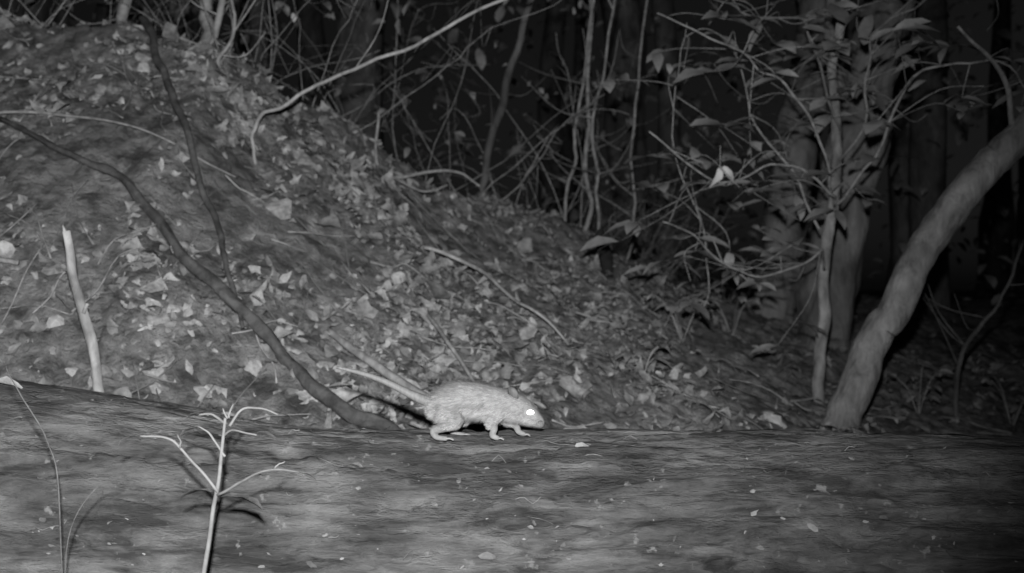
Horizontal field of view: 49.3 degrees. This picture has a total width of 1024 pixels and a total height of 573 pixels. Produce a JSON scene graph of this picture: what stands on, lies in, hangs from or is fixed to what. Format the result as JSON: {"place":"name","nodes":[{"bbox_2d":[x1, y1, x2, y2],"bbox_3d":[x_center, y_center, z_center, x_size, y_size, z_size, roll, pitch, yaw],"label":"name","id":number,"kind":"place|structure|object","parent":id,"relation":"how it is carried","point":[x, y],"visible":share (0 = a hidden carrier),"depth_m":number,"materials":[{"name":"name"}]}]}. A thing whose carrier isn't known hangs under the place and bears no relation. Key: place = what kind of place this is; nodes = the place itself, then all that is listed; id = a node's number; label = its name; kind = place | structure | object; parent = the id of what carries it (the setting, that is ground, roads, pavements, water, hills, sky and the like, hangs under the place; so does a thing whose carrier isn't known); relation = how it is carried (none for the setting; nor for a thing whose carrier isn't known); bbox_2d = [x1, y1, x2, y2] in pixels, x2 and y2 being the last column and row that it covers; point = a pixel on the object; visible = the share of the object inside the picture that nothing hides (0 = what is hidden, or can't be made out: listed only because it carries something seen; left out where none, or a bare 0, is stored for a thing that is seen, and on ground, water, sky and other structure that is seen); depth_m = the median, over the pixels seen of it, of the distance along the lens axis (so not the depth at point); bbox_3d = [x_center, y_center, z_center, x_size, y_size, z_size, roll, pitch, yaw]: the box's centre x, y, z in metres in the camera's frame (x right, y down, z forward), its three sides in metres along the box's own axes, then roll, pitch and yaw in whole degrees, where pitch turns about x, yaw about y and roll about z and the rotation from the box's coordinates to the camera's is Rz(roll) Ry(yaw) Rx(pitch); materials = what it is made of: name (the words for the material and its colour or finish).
{"place":"outdoors","nodes":[
{"label":"outdoors","id":0,"kind":"place"},
{"bbox_2d":[0,376,587,446],"bbox_3d":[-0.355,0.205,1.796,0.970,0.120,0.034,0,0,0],"label":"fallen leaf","id":1,"kind":"object","parent":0,"point":[6,380],"visible":0.81,"depth_m":1.80,"materials":[{"name":"grey plant"}]},
{"bbox_2d":[0,15,1023,436],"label":"ground","id":2,"kind":"structure","parent":0,"point":[120,149],"depth_m":3.02,"materials":[{"name":"soil"}]},
{"bbox_2d":[0,257,19,264],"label":"fallen branch","id":3,"kind":"object","parent":2,"relation":"on","point":[9,261],"visible":1,"depth_m":2.55,"materials":[{"name":"grey wood"}]},
{"bbox_2d":[5,366,121,572],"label":"vine","id":4,"kind":"object","parent":2,"relation":"on","point":[57,486],"visible":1,"depth_m":1.43,"materials":[{"name":"grey plant"}]},
{"bbox_2d":[61,225,103,392],"bbox_3d":[-0.876,0.109,2.295,0.097,0.470,0.037,0,0,-14],"label":"broken stick","id":5,"kind":"object","parent":2,"relation":"on","point":[86,324],"visible":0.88,"depth_m":2.29,"materials":[{"name":"grey wood"}]},
{"bbox_2d":[55,0,131,23],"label":"sapling","id":6,"kind":"object","parent":2,"relation":"on","point":[122,11],"visible":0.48,"depth_m":3.87,"materials":[{"name":"grey plant"}]},
{"bbox_2d":[0,110,235,177],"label":"fallen branch","id":7,"kind":"object","parent":2,"relation":"on","point":[67,115],"visible":0.95,"depth_m":3.02,"materials":[{"name":"grey wood"}]},
{"bbox_2d":[136,13,244,328],"bbox_3d":[-0.899,-0.382,3.053,0.043,0.962,1.106,0,0,-31],"label":"fallen branch","id":8,"kind":"object","parent":2,"relation":"on","point":[149,28],"visible":1,"depth_m":2.97,"materials":[{"name":"grey wood"}]},
{"bbox_2d":[0,116,400,429],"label":"fallen branch","id":9,"kind":"object","parent":2,"relation":"on","point":[309,383],"visible":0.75,"depth_m":2.61,"materials":[{"name":"grey wood"}]},
{"bbox_2d":[190,0,229,45],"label":"sapling","id":10,"kind":"object","parent":2,"relation":"on","point":[219,16],"visible":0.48,"depth_m":3.58,"materials":[{"name":"grey plant"}]},
{"bbox_2d":[198,0,230,44],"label":"sapling","id":11,"kind":"object","parent":2,"relation":"on","point":[205,25],"visible":0.47,"depth_m":3.70,"materials":[{"name":"grey plant"}]},
{"bbox_2d":[118,404,314,572],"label":"seedling","id":12,"kind":"object","parent":2,"relation":"on","point":[253,500],"visible":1,"depth_m":1.40,"materials":[{"name":"grey plant"}]},
{"bbox_2d":[202,0,265,66],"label":"sapling","id":13,"kind":"object","parent":2,"relation":"on","point":[225,49],"visible":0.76,"depth_m":3.40,"materials":[{"name":"grey plant"}]},
{"bbox_2d":[326,328,426,394],"bbox_3d":[-0.280,0.194,2.566,0.434,0.190,0.030,0,0,41],"label":"fallen branch","id":14,"kind":"object","parent":2,"relation":"on","point":[381,369],"visible":0.72,"depth_m":2.59,"materials":[{"name":"grey wood"}]},
{"bbox_2d":[250,0,505,163],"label":"arching branch","id":15,"kind":"object","parent":2,"relation":"on","point":[306,90],"visible":1,"depth_m":3.20,"materials":[{"name":"grey wood"}]},
{"bbox_2d":[22,0,762,278],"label":"thicket leaves","id":16,"kind":"object","parent":2,"relation":"on","point":[327,4],"visible":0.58,"depth_m":5.62,"materials":[{"name":"grey plant"}]},
{"bbox_2d":[374,112,479,191],"bbox_3d":[-0.289,-0.455,3.758,0.363,0.279,0.122,0,0,0],"label":"fallen branch","id":17,"kind":"object","parent":2,"relation":"on","point":[397,178],"visible":0.88,"depth_m":3.80,"materials":[{"name":"grey wood"}]},
{"bbox_2d":[0,0,883,281],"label":"brush thicket","id":18,"kind":"object","parent":2,"relation":"on","point":[406,112],"visible":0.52,"depth_m":4.48,"materials":[{"name":"grey plant"}]},
{"bbox_2d":[420,303,474,381],"bbox_3d":[-0.138,0.153,2.729,0.049,0.222,0.487,0,0,-21],"label":"fallen branch","id":19,"kind":"object","parent":2,"relation":"on","point":[449,344],"visible":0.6,"depth_m":2.75,"materials":[{"name":"grey wood"}]},
{"bbox_2d":[422,245,569,344],"bbox_3d":[-0.041,0.018,3.190,0.524,0.284,0.097,0,0,40],"label":"fallen branch","id":20,"kind":"object","parent":2,"relation":"on","point":[486,274],"visible":0.99,"depth_m":3.23,"materials":[{"name":"grey wood"}]},
{"bbox_2d":[457,0,550,197],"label":"sapling","id":21,"kind":"object","parent":2,"relation":"on","point":[496,119],"visible":0.87,"depth_m":4.49,"materials":[{"name":"grey plant"}]},
{"bbox_2d":[0,379,1023,572],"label":"fallen log","id":22,"kind":"object","parent":2,"relation":"on","point":[938,486],"visible":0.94,"depth_m":1.68,"materials":[{"name":"grey wood"}]},
{"bbox_2d":[337,366,543,440],"bbox_3d":[-0.117,0.190,1.819,0.340,0.118,0.087,0,0,0],"label":"rat","id":23,"kind":"object","parent":22,"relation":"on","point":[453,407],"visible":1,"depth_m":1.80,"materials":[{"name":"fur"}]},
{"bbox_2d":[0,381,1023,568],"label":"log leaf debris","id":24,"kind":"object","parent":22,"relation":"on","point":[491,556],"visible":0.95,"depth_m":1.68,"materials":[{"name":"grey plant"}]},
{"bbox_2d":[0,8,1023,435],"bbox_3d":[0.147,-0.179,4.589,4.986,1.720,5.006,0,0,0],"label":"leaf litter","id":25,"kind":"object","parent":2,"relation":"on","point":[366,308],"visible":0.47,"depth_m":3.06,"materials":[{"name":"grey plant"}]},
{"bbox_2d":[0,0,1023,309],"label":"background trees","id":26,"kind":"object","parent":2,"relation":"on","point":[916,190],"visible":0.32,"depth_m":8.90,"materials":[{"name":"black plant"}]},
{"bbox_2d":[0,19,1023,436],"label":"twig litter","id":27,"kind":"object","parent":2,"relation":"on","point":[714,407],"visible":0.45,"depth_m":3.12,"materials":[{"name":"grey plant"}]},
{"bbox_2d":[517,0,594,221],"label":"sapling","id":28,"kind":"object","parent":2,"relation":"on","point":[575,123],"visible":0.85,"depth_m":4.59,"materials":[{"name":"grey plant"}]},
{"bbox_2d":[521,0,635,229],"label":"sapling","id":29,"kind":"object","parent":2,"relation":"on","point":[598,173],"visible":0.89,"depth_m":4.50,"materials":[{"name":"grey plant"}]},
{"bbox_2d":[533,0,640,230],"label":"sapling","id":30,"kind":"object","parent":2,"relation":"on","point":[589,193],"visible":0.76,"depth_m":4.69,"materials":[{"name":"grey plant"}]},
{"bbox_2d":[588,226,613,277],"bbox_3d":[0.319,-0.119,4.002,0.093,0.199,0.040,0,0,0],"label":"dark stump snag","id":31,"kind":"object","parent":2,"relation":"on","point":[605,258],"visible":0.73,"depth_m":3.99,"materials":[{"name":"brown wood"}]},
{"bbox_2d":[615,342,671,371],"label":"ground plant","id":32,"kind":"object","parent":2,"relation":"on","point":[626,356],"visible":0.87,"depth_m":2.97,"materials":[{"name":"grey plant"}]},
{"bbox_2d":[575,0,721,262],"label":"sapling","id":33,"kind":"object","parent":2,"relation":"on","point":[630,155],"visible":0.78,"depth_m":4.70,"materials":[{"name":"grey plant"}]},
{"bbox_2d":[640,254,688,273],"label":"ground plant","id":34,"kind":"object","parent":2,"relation":"on","point":[643,258],"visible":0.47,"depth_m":5.53,"materials":[{"name":"grey plant"}]},
{"bbox_2d":[637,291,723,341],"bbox_3d":[0.536,0.100,3.579,0.256,0.172,0.187,0,0,40],"label":"ground plant","id":35,"kind":"object","parent":2,"relation":"on","point":[668,307],"visible":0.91,"depth_m":3.60,"materials":[{"name":"grey plant"}]},
{"bbox_2d":[700,281,745,302],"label":"ground plant","id":36,"kind":"object","parent":2,"relation":"on","point":[705,284],"visible":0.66,"depth_m":5.18,"materials":[{"name":"grey plant"}]},
{"bbox_2d":[693,289,760,333],"bbox_3d":[0.792,0.109,4.258,0.153,0.196,0.289,0,0,-45],"label":"ground plant","id":37,"kind":"object","parent":2,"relation":"on","point":[743,298],"visible":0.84,"depth_m":4.27,"materials":[{"name":"grey plant"}]},
{"bbox_2d":[745,0,839,323],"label":"forest tree","id":38,"kind":"object","parent":2,"relation":"on","point":[801,148],"visible":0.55,"depth_m":5.12,"materials":[{"name":"grey plant"}]},
{"bbox_2d":[580,0,1023,355],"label":"shrub","id":39,"kind":"object","parent":2,"relation":"on","point":[818,124],"visible":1,"depth_m":3.43,"materials":[{"name":"grey plant"}]},
{"bbox_2d":[709,145,733,187],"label":"hanging dead leaf","id":40,"kind":"object","parent":39,"relation":"attached to","point":[719,174],"visible":0.97,"depth_m":3.32,"materials":[{"name":"white plant"}]},
{"bbox_2d":[812,0,849,405],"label":"thin tree","id":41,"kind":"object","parent":2,"relation":"on","point":[819,352],"visible":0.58,"depth_m":3.54,"materials":[{"name":"grey plant"}]},
{"bbox_2d":[795,0,915,351],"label":"forest tree","id":42,"kind":"object","parent":2,"relation":"on","point":[847,253],"visible":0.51,"depth_m":4.50,"materials":[{"name":"grey plant"}]},
{"bbox_2d":[885,360,954,413],"bbox_3d":[1.385,0.342,3.723,0.183,0.186,0.222,0,0,-29],"label":"ground plant","id":43,"kind":"object","parent":2,"relation":"on","point":[939,372],"visible":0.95,"depth_m":3.72,"materials":[{"name":"grey plant"}]},
{"bbox_2d":[821,25,1023,429],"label":"leaning tree","id":44,"kind":"object","parent":2,"relation":"on","point":[981,173],"visible":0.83,"depth_m":3.16,"materials":[{"name":"grey plant"}]},
{"bbox_2d":[922,239,1023,418],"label":"sapling","id":45,"kind":"object","parent":2,"relation":"on","point":[961,358],"visible":0.91,"depth_m":3.77,"materials":[{"name":"grey plant"}]},
{"bbox_2d":[978,373,1023,425],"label":"ground plant","id":46,"kind":"object","parent":2,"relation":"on","point":[1015,407],"visible":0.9,"depth_m":3.89,"materials":[{"name":"grey plant"}]},
{"bbox_2d":[1005,361,1023,394],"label":"ground plant","id":47,"kind":"object","parent":2,"relation":"on","point":[1017,384],"visible":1,"depth_m":4.34,"materials":[{"name":"grey plant"}]},
{"bbox_2d":[47,0,1023,289],"label":"sky","id":48,"kind":"structure","parent":0,"point":[422,102],"materials":[{"name":"black"}]}
]}

